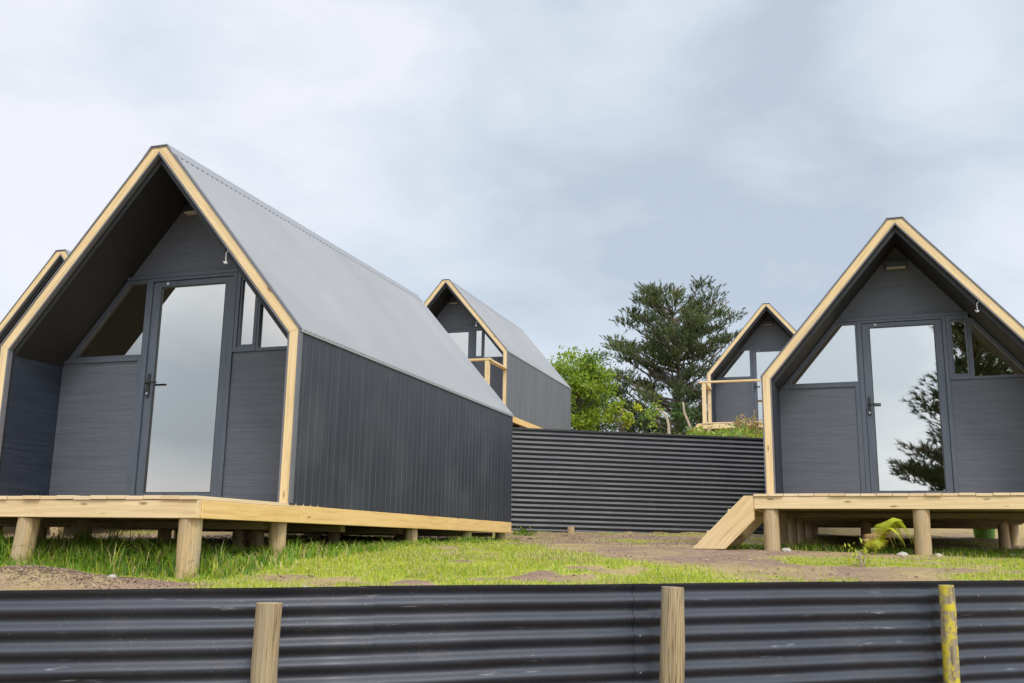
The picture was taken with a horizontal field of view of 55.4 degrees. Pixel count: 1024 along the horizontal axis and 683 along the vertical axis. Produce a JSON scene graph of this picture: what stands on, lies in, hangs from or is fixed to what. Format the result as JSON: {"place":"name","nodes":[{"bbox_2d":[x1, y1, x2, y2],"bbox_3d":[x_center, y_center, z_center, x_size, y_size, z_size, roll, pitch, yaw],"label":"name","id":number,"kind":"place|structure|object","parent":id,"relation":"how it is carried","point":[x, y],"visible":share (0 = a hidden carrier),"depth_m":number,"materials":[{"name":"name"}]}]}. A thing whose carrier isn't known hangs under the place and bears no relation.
{"place":"outdoors","nodes":[
{"label":"outdoors","id":0,"kind":"place"},
{"bbox_2d":[0,524,1023,589],"bbox_3d":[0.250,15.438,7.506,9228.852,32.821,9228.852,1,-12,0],"label":"ground","id":1,"kind":"structure","parent":0,"point":[888,573],"depth_m":7.51,"materials":[{"name":"soil"}]},
{"bbox_2d":[0,249,173,535],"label":"cabin","id":2,"kind":"object","parent":1,"relation":"on","point":[26,299],"visible":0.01,"depth_m":14.31,"materials":[{"name":"grey wood"}]},
{"bbox_2d":[0,144,513,578],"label":"cabin","id":3,"kind":"object","parent":1,"relation":"on","point":[191,349],"visible":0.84,"depth_m":8.96,"materials":[{"name":"grey metal"}]},
{"bbox_2d":[68,279,149,359],"bbox_3d":[-3.840,-0.200,9.319,0.865,0.740,0.058,-3,-12,18],"label":"window","id":4,"kind":"structure","parent":3,"relation":"in","point":[120,330],"depth_m":9.28,"materials":[{"name":"glass"}]},
{"bbox_2d":[130,272,237,497],"bbox_3d":[-2.987,0.421,8.872,0.963,2.112,0.116,-3,-12,18],"label":"door","id":5,"kind":"structure","parent":3,"relation":"in","point":[182,421],"depth_m":8.89,"materials":[{"name":"glass"}]},
{"bbox_2d":[232,272,258,352],"bbox_3d":[-2.395,-0.271,8.849,0.235,0.748,0.062,-3,-12,18],"label":"window","id":6,"kind":"structure","parent":3,"relation":"in","point":[246,308],"depth_m":8.83,"materials":[{"name":"glass"}]},
{"bbox_2d":[255,301,286,350],"bbox_3d":[-1.985,-0.274,8.716,0.626,0.712,0.058,-3,-12,18],"label":"window","id":7,"kind":"structure","parent":3,"relation":"in","point":[269,337],"depth_m":8.73,"materials":[{"name":"glass"}]},
{"bbox_2d":[424,279,570,429],"bbox_3d":[-0.901,0.927,24.255,3.160,3.957,6.763,-3,-12,18],"label":"cabin","id":8,"kind":"object","parent":1,"relation":"on","point":[524,379],"visible":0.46,"depth_m":22.96,"materials":[{"name":"grey metal"}]},
{"bbox_2d":[445,328,473,363],"bbox_3d":[-1.362,0.739,22.780,0.963,2.112,0.064,-3,-12,18],"label":"door","id":9,"kind":"structure","parent":8,"relation":"in","point":[463,337],"depth_m":22.86,"materials":[{"name":"glass"}]},
{"bbox_2d":[473,327,482,358],"bbox_3d":[-0.784,0.042,22.738,0.235,0.748,0.062,-3,-12,18],"label":"window","id":10,"kind":"structure","parent":8,"relation":"in","point":[478,333],"depth_m":22.72,"materials":[{"name":"clear glass"}]},
{"bbox_2d":[483,332,502,357],"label":"window","id":11,"kind":"structure","parent":8,"relation":"in","point":[489,349],"depth_m":22.61,"materials":[{"name":"clear glass"}]},
{"bbox_2d":[0,532,1014,588],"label":"wood chips","id":12,"kind":"object","parent":1,"relation":"on","point":[220,539],"visible":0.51,"depth_m":9.20,"materials":[{"name":"brown wood"}]},
{"bbox_2d":[0,580,1023,682],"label":"corrugated fence","id":13,"kind":"object","parent":1,"relation":"on","point":[969,631],"visible":1,"depth_m":4.15,"materials":[{"name":"black metal"}]},
{"bbox_2d":[512,526,541,535],"bbox_3d":[0.175,2.888,14.555,0.528,0.272,0.428,11,-15,-39],"label":"weed","id":14,"kind":"object","parent":1,"relation":"on","point":[522,532],"visible":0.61,"depth_m":14.50,"materials":[{"name":"green plant"}]},
{"bbox_2d":[548,345,629,430],"bbox_3d":[2.371,2.153,33.379,3.644,3.989,3.456,1,-12,0],"label":"leafy tree","id":15,"kind":"object","parent":1,"relation":"on","point":[577,379],"visible":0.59,"depth_m":32.97,"materials":[{"name":"green plant"}]},
{"bbox_2d":[572,345,633,431],"bbox_3d":[3.003,2.226,34.839,3.070,4.383,2.690,-6,-13,29],"label":"leafy tree","id":16,"kind":"object","parent":1,"relation":"on","point":[601,427],"visible":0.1,"depth_m":34.64,"materials":[{"name":"green plant"}]},
{"bbox_2d":[599,397,642,431],"bbox_3d":[3.472,2.762,31.119,1.345,2.083,1.173,5,-12,-19],"label":"leafy shrub","id":17,"kind":"object","parent":1,"relation":"on","point":[612,411],"visible":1,"depth_m":31.05,"materials":[{"name":"green plant"}]},
{"bbox_2d":[511,427,764,533],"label":"retaining wall","id":18,"kind":"structure","parent":1,"relation":"on","point":[571,481],"depth_m":15.64,"materials":[{"name":"metal"}]},
{"bbox_2d":[640,394,669,433],"bbox_3d":[3.503,1.968,24.110,0.634,1.288,0.599,-10,-16,42],"label":"sapling","id":19,"kind":"object","parent":1,"relation":"on","point":[650,417],"visible":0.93,"depth_m":24.10,"materials":[{"name":"green plant"}]},
{"bbox_2d":[554,424,762,437],"bbox_3d":[2.932,1.893,19.476,5.878,0.888,6.267,1,-12,0],"label":"ground cover","id":20,"kind":"object","parent":1,"relation":"on","point":[730,433],"visible":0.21,"depth_m":17.53,"materials":[{"name":"green plant"}]},
{"bbox_2d":[633,400,707,434],"bbox_3d":[5.661,3.178,34.001,3.068,2.244,1.949,1,-12,0],"label":"leafy shrub","id":21,"kind":"object","parent":1,"relation":"on","point":[678,416],"visible":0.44,"depth_m":33.94,"materials":[{"name":"green plant"}]},
{"bbox_2d":[599,274,746,434],"bbox_3d":[6.041,1.160,36.581,5.954,7.131,5.044,1,-12,0],"label":"pine tree","id":22,"kind":"object","parent":1,"relation":"on","point":[689,332],"visible":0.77,"depth_m":36.19,"materials":[{"name":"green plant"}]},
{"bbox_2d":[682,402,691,428],"bbox_3d":[4.365,2.058,24.097,0.297,1.132,0.088,1,-12,0],"label":"sapling","id":23,"kind":"object","parent":1,"relation":"on","point":[686,417],"visible":0.55,"depth_m":24.12,"materials":[{"name":"beige wood"}]},
{"bbox_2d":[727,422,759,435],"bbox_3d":[4.705,1.870,20.036,0.616,0.521,0.710,1,-12,0],"label":"weed","id":24,"kind":"object","parent":1,"relation":"on","point":[741,429],"visible":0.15,"depth_m":20.02,"materials":[{"name":"green plant"}]},
{"bbox_2d":[693,303,795,433],"bbox_3d":[6.851,1.366,26.572,3.728,3.870,6.763,-3,-12,18],"label":"cabin","id":25,"kind":"object","parent":1,"relation":"on","point":[742,363],"visible":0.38,"depth_m":25.17,"materials":[{"name":"grey wood"}]},
{"bbox_2d":[718,349,750,377],"bbox_3d":[5.779,0.582,25.436,0.865,0.740,0.058,-3,-12,18],"label":"window","id":26,"kind":"structure","parent":25,"relation":"in","point":[740,365],"depth_m":25.38,"materials":[{"name":"clear glass"}]},
{"bbox_2d":[750,347,782,420],"bbox_3d":[6.641,1.201,24.978,0.963,2.112,0.116,-3,-12,18],"label":"door","id":27,"kind":"structure","parent":25,"relation":"in","point":[761,358],"depth_m":25.16,"materials":[{"name":"glass"}]},
{"bbox_2d":[733,410,762,432],"bbox_3d":[4.926,1.786,20.316,0.608,0.719,0.802,-2,-12,14],"label":"russet plant","id":28,"kind":"object","parent":1,"relation":"on","point":[740,420],"visible":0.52,"depth_m":20.20,"materials":[{"name":"brown plant"}]},
{"bbox_2d":[781,548,791,551],"bbox_3d":[2.679,2.041,9.508,0.091,0.055,0.086,1,-12,0],"label":"stone","id":29,"kind":"object","parent":1,"relation":"on","point":[786,550],"visible":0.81,"depth_m":9.49,"materials":[{"name":"white stone"}]},
{"bbox_2d":[692,216,1023,555],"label":"cabin","id":30,"kind":"object","parent":1,"relation":"on","point":[892,380],"visible":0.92,"depth_m":11.17,"materials":[{"name":"grey wood"}]},
{"bbox_2d":[784,321,859,385],"bbox_3d":[3.694,0.153,11.689,0.865,0.740,0.058,-4,-12,20],"label":"window","id":31,"kind":"structure","parent":30,"relation":"in","point":[835,359],"depth_m":11.63,"materials":[{"name":"clear glass"}]},
{"bbox_2d":[857,316,958,495],"bbox_3d":[4.534,0.766,11.205,0.963,2.112,0.116,-4,-12,20],"label":"door","id":32,"kind":"structure","parent":30,"relation":"in","point":[909,437],"depth_m":11.23,"materials":[{"name":"glass"}]},
{"bbox_2d":[945,314,972,379],"bbox_3d":[5.117,0.069,11.160,0.235,0.748,0.062,-4,-12,20],"label":"window","id":33,"kind":"structure","parent":30,"relation":"in","point":[957,326],"depth_m":11.15,"materials":[{"name":"clear glass"}]},
{"bbox_2d":[968,317,1023,378],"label":"window","id":34,"kind":"structure","parent":30,"relation":"in","point":[990,360],"depth_m":11.02,"materials":[{"name":"clear glass"}]},
{"bbox_2d":[840,538,878,566],"bbox_3d":[2.714,1.661,7.604,0.290,0.257,0.271,1,-12,0],"label":"weed","id":35,"kind":"object","parent":1,"relation":"on","point":[863,562],"visible":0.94,"depth_m":7.57,"materials":[{"name":"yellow plant"}]},
{"bbox_2d":[862,518,913,553],"bbox_3d":[3.530,1.832,9.177,0.514,0.343,0.359,1,-12,0],"label":"fern","id":36,"kind":"object","parent":1,"relation":"on","point":[883,532],"visible":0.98,"depth_m":9.17,"materials":[{"name":"plant"}]},
{"bbox_2d":[896,552,908,555],"bbox_3d":[3.604,1.971,9.002,0.116,0.060,0.082,1,-12,0],"label":"stone","id":37,"kind":"object","parent":1,"relation":"on","point":[901,554],"visible":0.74,"depth_m":8.97,"materials":[{"name":"white stone"}]},
{"bbox_2d":[973,529,994,538],"bbox_3d":[7.384,2.958,15.239,0.364,0.242,0.357,1,-12,0],"label":"bucket","id":38,"kind":"object","parent":1,"relation":"on","point":[985,533],"visible":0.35,"depth_m":15.11,"materials":[{"name":"green plastic"}]},
{"bbox_2d":[0,519,1023,582],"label":"tall grass","id":39,"kind":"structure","parent":0,"point":[136,558],"depth_m":7.25,"materials":[{"name":"plant"}]},
{"bbox_2d":[0,0,1023,432],"label":"sky","id":40,"kind":"structure","parent":0,"point":[545,160],"materials":[{"name":"grey"}]},
{"bbox_2d":[66,529,1023,587],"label":"lawn","id":41,"kind":"structure","parent":0,"point":[522,551],"depth_m":7.24,"materials":[{"name":"green plant"}]}
]}

